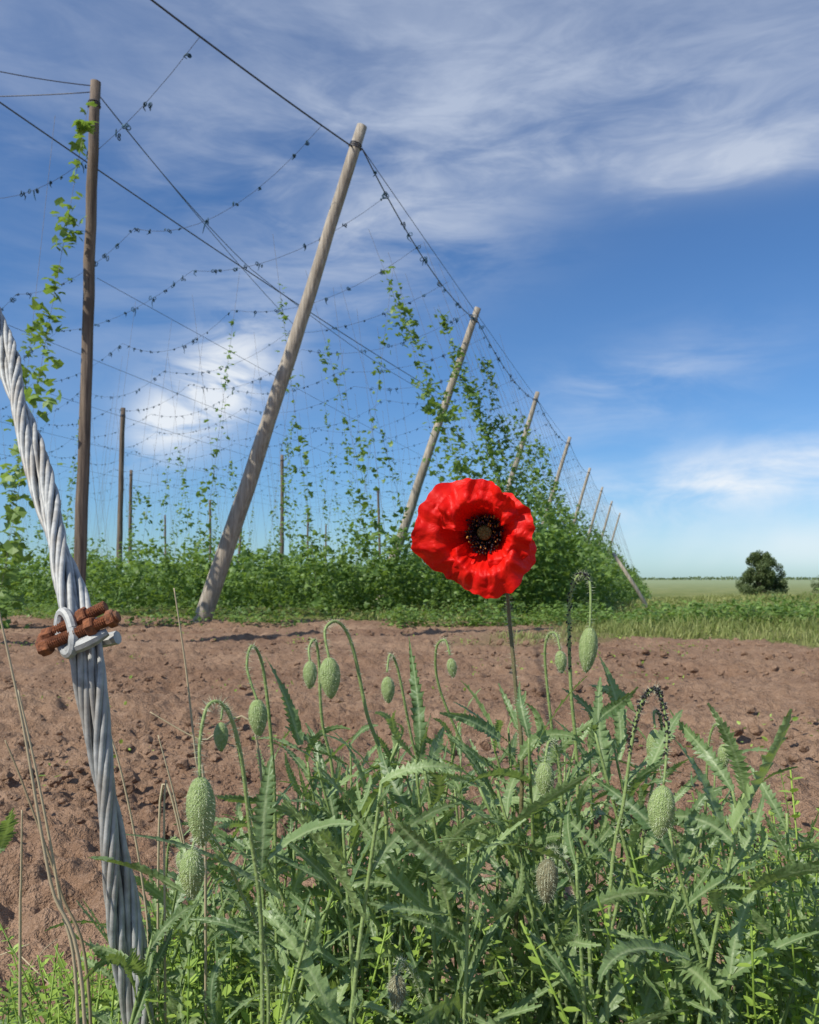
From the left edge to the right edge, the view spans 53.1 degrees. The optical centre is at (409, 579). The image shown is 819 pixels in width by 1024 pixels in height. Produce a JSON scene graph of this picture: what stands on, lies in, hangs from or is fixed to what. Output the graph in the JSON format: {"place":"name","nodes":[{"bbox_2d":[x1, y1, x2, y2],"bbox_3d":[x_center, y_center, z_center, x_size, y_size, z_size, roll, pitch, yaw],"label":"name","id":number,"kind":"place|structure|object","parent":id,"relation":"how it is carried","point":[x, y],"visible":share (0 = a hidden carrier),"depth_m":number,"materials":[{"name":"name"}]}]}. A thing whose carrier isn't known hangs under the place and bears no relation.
{"place":"outdoors","nodes":[
{"label":"outdoors","id":0,"kind":"place"},
{"bbox_2d":[0,580,818,1023],"bbox_3d":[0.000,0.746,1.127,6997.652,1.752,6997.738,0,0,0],"label":"ground","id":1,"kind":"structure","parent":0,"point":[76,848],"depth_m":3.75,"materials":[{"name":"soil"}]},
{"bbox_2d":[74,79,100,584],"bbox_3d":[-3.971,-2.641,10.061,0.427,6.886,0.174,0,0,20],"label":"wooden pole","id":2,"kind":"object","parent":1,"relation":"on","point":[81,507],"visible":0.77,"depth_m":10.02,"materials":[{"name":"brown wood"}]},
{"bbox_2d":[116,407,125,601],"bbox_3d":[-10.239,-2.462,28.994,0.383,7.262,0.228,0,0,0],"label":"wooden pole","id":3,"kind":"object","parent":1,"relation":"on","point":[120,492],"visible":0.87,"depth_m":28.91,"materials":[{"name":"brown wood"}]},
{"bbox_2d":[128,470,132,605],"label":"wooden pole","id":4,"kind":"object","parent":1,"relation":"on","point":[130,497],"visible":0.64,"depth_m":44.93,"materials":[{"name":"brown wood"}]},
{"bbox_2d":[164,515,165,554],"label":"wooden pole","id":5,"kind":"object","parent":1,"relation":"on","point":[165,532],"visible":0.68,"depth_m":74.92,"materials":[{"name":"brown wood"}]},
{"bbox_2d":[159,835,180,1023],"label":"poppy bud","id":6,"kind":"object","parent":1,"relation":"on","point":[178,858],"visible":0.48,"depth_m":0.72,"materials":[{"name":"green plant"}]},
{"bbox_2d":[209,500,211,560],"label":"wooden pole","id":7,"kind":"object","parent":1,"relation":"on","point":[210,532],"visible":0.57,"depth_m":61.91,"materials":[{"name":"brown wood"}]},
{"bbox_2d":[176,831,271,1023],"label":"poppy bud","id":8,"kind":"object","parent":1,"relation":"on","point":[192,871],"visible":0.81,"depth_m":0.43,"materials":[{"name":"green plant"}]},
{"bbox_2d":[182,696,268,1023],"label":"poppy bud","id":9,"kind":"object","parent":1,"relation":"on","point":[200,803],"visible":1,"depth_m":0.40,"materials":[{"name":"green plant"}]},
{"bbox_2d":[212,704,267,1010],"bbox_3d":[-0.137,0.354,0.673,0.048,0.512,0.044,0,0,0],"label":"poppy bud","id":10,"kind":"object","parent":1,"relation":"on","point":[220,732],"visible":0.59,"depth_m":0.66,"materials":[{"name":"green plant"}]},
{"bbox_2d":[238,530,241,557],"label":"wooden pole","id":11,"kind":"object","parent":1,"relation":"on","point":[240,545],"visible":0.03,"depth_m":54.95,"materials":[{"name":"brown wood"}]},
{"bbox_2d":[243,640,279,1021],"bbox_3d":[-0.112,0.327,0.613,0.027,0.566,0.045,0,0,0],"label":"poppy bud","id":12,"kind":"object","parent":1,"relation":"on","point":[259,714],"visible":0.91,"depth_m":0.62,"materials":[{"name":"green plant"}]},
{"bbox_2d":[192,123,366,622],"bbox_3d":[-1.836,-2.614,11.207,2.568,7.013,0.256,0,0,10],"label":"wooden pole","id":13,"kind":"object","parent":1,"relation":"on","point":[215,579],"visible":0.97,"depth_m":11.16,"materials":[{"name":"grey wood"}]},
{"bbox_2d":[279,455,283,606],"bbox_3d":[-6.253,-2.288,39.988,0.266,7.638,0.241,0,0,0],"label":"wooden pole","id":14,"kind":"object","parent":1,"relation":"on","point":[281,498],"visible":0.62,"depth_m":39.91,"materials":[{"name":"brown wood"}]},
{"bbox_2d":[307,515,308,577],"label":"wooden pole","id":15,"kind":"object","parent":1,"relation":"on","point":[307,532],"visible":0.17,"depth_m":71.95,"materials":[{"name":"brown wood"}]},
{"bbox_2d":[303,636,342,1001],"bbox_3d":[-0.070,0.327,0.674,0.038,0.565,0.044,0,0,0],"label":"poppy bud","id":16,"kind":"object","parent":1,"relation":"on","point":[310,669],"visible":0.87,"depth_m":0.68,"materials":[{"name":"green plant"}]},
{"bbox_2d":[325,524,326,565],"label":"wooden pole","id":17,"kind":"object","parent":1,"relation":"on","point":[326,539],"visible":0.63,"depth_m":89.94,"materials":[{"name":"brown wood"}]},
{"bbox_2d":[0,101,657,628],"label":"hop plants","id":18,"kind":"object","parent":1,"relation":"on","point":[262,579],"visible":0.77,"depth_m":14.80,"materials":[{"name":"green plant"}]},
{"bbox_2d":[319,617,393,1023],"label":"poppy bud","id":19,"kind":"object","parent":1,"relation":"on","point":[329,674],"visible":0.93,"depth_m":0.57,"materials":[{"name":"green plant"}]},
{"bbox_2d":[377,491,380,559],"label":"wooden pole","id":20,"kind":"object","parent":1,"relation":"on","point":[378,513],"visible":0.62,"depth_m":54.94,"materials":[{"name":"brown wood"}]},
{"bbox_2d":[0,588,806,1023],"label":"dry grass stalks","id":21,"kind":"object","parent":1,"relation":"on","point":[60,892],"visible":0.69,"depth_m":0.55,"materials":[{"name":"plant"}]},
{"bbox_2d":[380,653,429,994],"bbox_3d":[-0.002,0.336,0.733,0.052,0.548,0.044,0,0,0],"label":"poppy bud","id":22,"kind":"object","parent":1,"relation":"on","point":[387,687],"visible":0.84,"depth_m":0.73,"materials":[{"name":"green plant"}]},
{"bbox_2d":[386,954,428,1023],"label":"poppy bud","id":23,"kind":"object","parent":1,"relation":"on","point":[397,988],"visible":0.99,"depth_m":0.50,"materials":[{"name":"green plant"}]},
{"bbox_2d":[0,638,818,1023],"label":"poppy foliage","id":24,"kind":"object","parent":1,"relation":"on","point":[448,870],"visible":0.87,"depth_m":0.58,"materials":[{"name":"green plant"}]},
{"bbox_2d":[0,767,818,1023],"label":"chickweed","id":25,"kind":"object","parent":1,"relation":"on","point":[56,1010],"visible":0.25,"depth_m":0.61,"materials":[{"name":"green plant"}]},
{"bbox_2d":[0,615,818,998],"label":"soil clods","id":26,"kind":"object","parent":1,"relation":"on","point":[132,779],"visible":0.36,"depth_m":2.97,"materials":[{"name":"brown soil"}]},
{"bbox_2d":[0,588,818,628],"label":"headland weeds","id":27,"kind":"object","parent":1,"relation":"on","point":[401,618],"visible":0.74,"depth_m":10.93,"materials":[{"name":"green plant"}]},
{"bbox_2d":[9,625,818,785],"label":"seedling weeds","id":28,"kind":"object","parent":1,"relation":"on","point":[464,688],"visible":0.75,"depth_m":4.68,"materials":[{"name":"green plant"}]},
{"bbox_2d":[372,307,480,607],"bbox_3d":[0.329,-2.522,18.124,2.497,6.962,0.261,0,0,4],"label":"wooden pole","id":29,"kind":"object","parent":1,"relation":"on","point":[417,487],"visible":0.67,"depth_m":18.04,"materials":[{"name":"grey wood"}]},
{"bbox_2d":[433,638,513,929],"bbox_3d":[0.063,0.330,0.754,0.089,0.560,0.043,0,0,0],"label":"poppy bud","id":30,"kind":"object","parent":1,"relation":"on","point":[451,667],"visible":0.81,"depth_m":0.75,"materials":[{"name":"green plant"}]},
{"bbox_2d":[411,478,536,1006],"bbox_3d":[0.065,0.268,0.603,0.111,0.684,0.077,0,0,-38],"label":"poppy flower","id":31,"kind":"object","parent":1,"relation":"on","point":[473,536],"visible":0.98,"depth_m":0.59,"materials":[{"name":"red plant"}]},
{"bbox_2d":[505,391,539,491],"bbox_3d":[3.055,-2.510,27.112,2.492,7.414,0.264,0,0,5],"label":"wooden pole","id":32,"kind":"object","parent":1,"relation":"on","point":[531,412],"visible":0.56,"depth_m":26.98,"materials":[{"name":"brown wood"}]},
{"bbox_2d":[533,737,565,1023],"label":"poppy bud","id":33,"kind":"object","parent":1,"relation":"on","point":[545,772],"visible":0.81,"depth_m":0.57,"materials":[{"name":"green plant"}]},
{"bbox_2d":[536,436,571,545],"bbox_3d":[5.872,-2.406,36.081,2.504,7.803,0.260,0,0,6],"label":"wooden pole","id":34,"kind":"object","parent":1,"relation":"on","point":[563,458],"visible":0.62,"depth_m":35.97,"materials":[{"name":"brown wood"}]},
{"bbox_2d":[542,629,566,896],"bbox_3d":[0.127,0.326,0.714,0.026,0.569,0.043,0,0,0],"label":"poppy bud","id":35,"kind":"object","parent":1,"relation":"on","point":[560,660],"visible":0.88,"depth_m":0.71,"materials":[{"name":"green plant"}]},
{"bbox_2d":[535,843,594,1022],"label":"poppy bud","id":36,"kind":"object","parent":1,"relation":"on","point":[546,882],"visible":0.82,"depth_m":0.50,"materials":[{"name":"plant"}]},
{"bbox_2d":[565,570,597,1023],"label":"poppy bud","id":37,"kind":"object","parent":1,"relation":"on","point":[588,645],"visible":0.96,"depth_m":0.61,"materials":[{"name":"green plant"}]},
{"bbox_2d":[573,468,590,522],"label":"wooden pole","id":38,"kind":"object","parent":1,"relation":"on","point":[584,486],"visible":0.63,"depth_m":45.96,"materials":[{"name":"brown wood"}]},
{"bbox_2d":[586,487,602,538],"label":"wooden pole","id":39,"kind":"object","parent":1,"relation":"on","point":[596,507],"visible":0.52,"depth_m":55.98,"materials":[{"name":"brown wood"}]},
{"bbox_2d":[0,0,615,522],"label":"trellis wires","id":40,"kind":"object","parent":39,"relation":"attached to","point":[250,268],"visible":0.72,"depth_m":15.23,"materials":[{"name":"grey metal"}]},
{"bbox_2d":[0,53,604,524],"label":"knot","id":41,"kind":"object","parent":40,"relation":"attached to","point":[384,195],"visible":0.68,"depth_m":18.35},
{"bbox_2d":[0,87,638,613],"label":"hop strings","id":42,"kind":"object","parent":40,"relation":"hanging from","point":[346,447],"visible":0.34,"depth_m":22.32},
{"bbox_2d":[601,501,612,541],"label":"wooden pole","id":43,"kind":"object","parent":1,"relation":"on","point":[605,524],"visible":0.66,"depth_m":65.98,"materials":[{"name":"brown wood"}]},
{"bbox_2d":[606,513,620,558],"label":"wooden pole","id":44,"kind":"object","parent":1,"relation":"on","point":[615,528],"visible":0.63,"depth_m":76.96,"materials":[{"name":"brown wood"}]},
{"bbox_2d":[612,552,649,610],"bbox_3d":[3.876,0.181,13.999,0.840,1.315,0.070,0,0,0],"label":"wooden stake","id":45,"kind":"object","parent":1,"relation":"on","point":[634,585],"visible":0.62,"depth_m":13.97,"materials":[{"name":"brown wood"}]},
{"bbox_2d":[602,685,676,1023],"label":"poppy bud","id":46,"kind":"object","parent":1,"relation":"on","point":[661,807],"visible":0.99,"depth_m":0.48,"materials":[{"name":"green plant"}]},
{"bbox_2d":[638,709,664,988],"bbox_3d":[0.200,0.356,0.673,0.024,0.508,0.045,0,0,0],"label":"poppy bud","id":47,"kind":"object","parent":1,"relation":"on","point":[652,736],"visible":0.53,"depth_m":0.67,"materials":[{"name":"green plant"}]},
{"bbox_2d":[696,721,730,953],"bbox_3d":[0.275,0.369,0.753,0.034,0.482,0.044,0,0,0],"label":"poppy bud","id":48,"kind":"object","parent":1,"relation":"on","point":[722,756],"visible":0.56,"depth_m":0.76,"materials":[{"name":"green plant"}]},
{"bbox_2d":[639,576,818,579],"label":"distant hedge","id":49,"kind":"object","parent":1,"relation":"on","point":[738,578],"visible":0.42,"depth_m":397.72,"materials":[{"name":"green plant"}]},
{"bbox_2d":[735,549,788,595],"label":"round bush","id":50,"kind":"object","parent":1,"relation":"on","point":[766,579],"visible":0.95,"depth_m":79.50,"materials":[{"name":"green plant"}]},
{"bbox_2d":[811,574,818,592],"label":"round bush","id":51,"kind":"object","parent":1,"relation":"on","point":[815,587],"visible":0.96,"depth_m":100.14,"materials":[{"name":"green plant"}]},
{"bbox_3d":[-4.850,-2.643,6.274,2.336,6.960,0.328,0,0,0],"label":"wooden pole","id":52,"kind":"object","parent":1,"relation":"on","visible":0},
{"bbox_2d":[0,307,154,1023],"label":"steel guy cable","id":53,"kind":"object","parent":52,"relation":"attached to","point":[77,637],"visible":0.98,"depth_m":0.58,"materials":[{"name":"metal"}]},
{"bbox_2d":[0,0,818,579],"label":"sky","id":54,"kind":"structure","parent":0,"point":[625,193],"materials":[{"name":"blue"}]},
{"bbox_2d":[335,591,818,645],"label":"grass","id":55,"kind":"structure","parent":0,"point":[658,628],"depth_m":9.88,"materials":[{"name":"green plant"}]}
]}

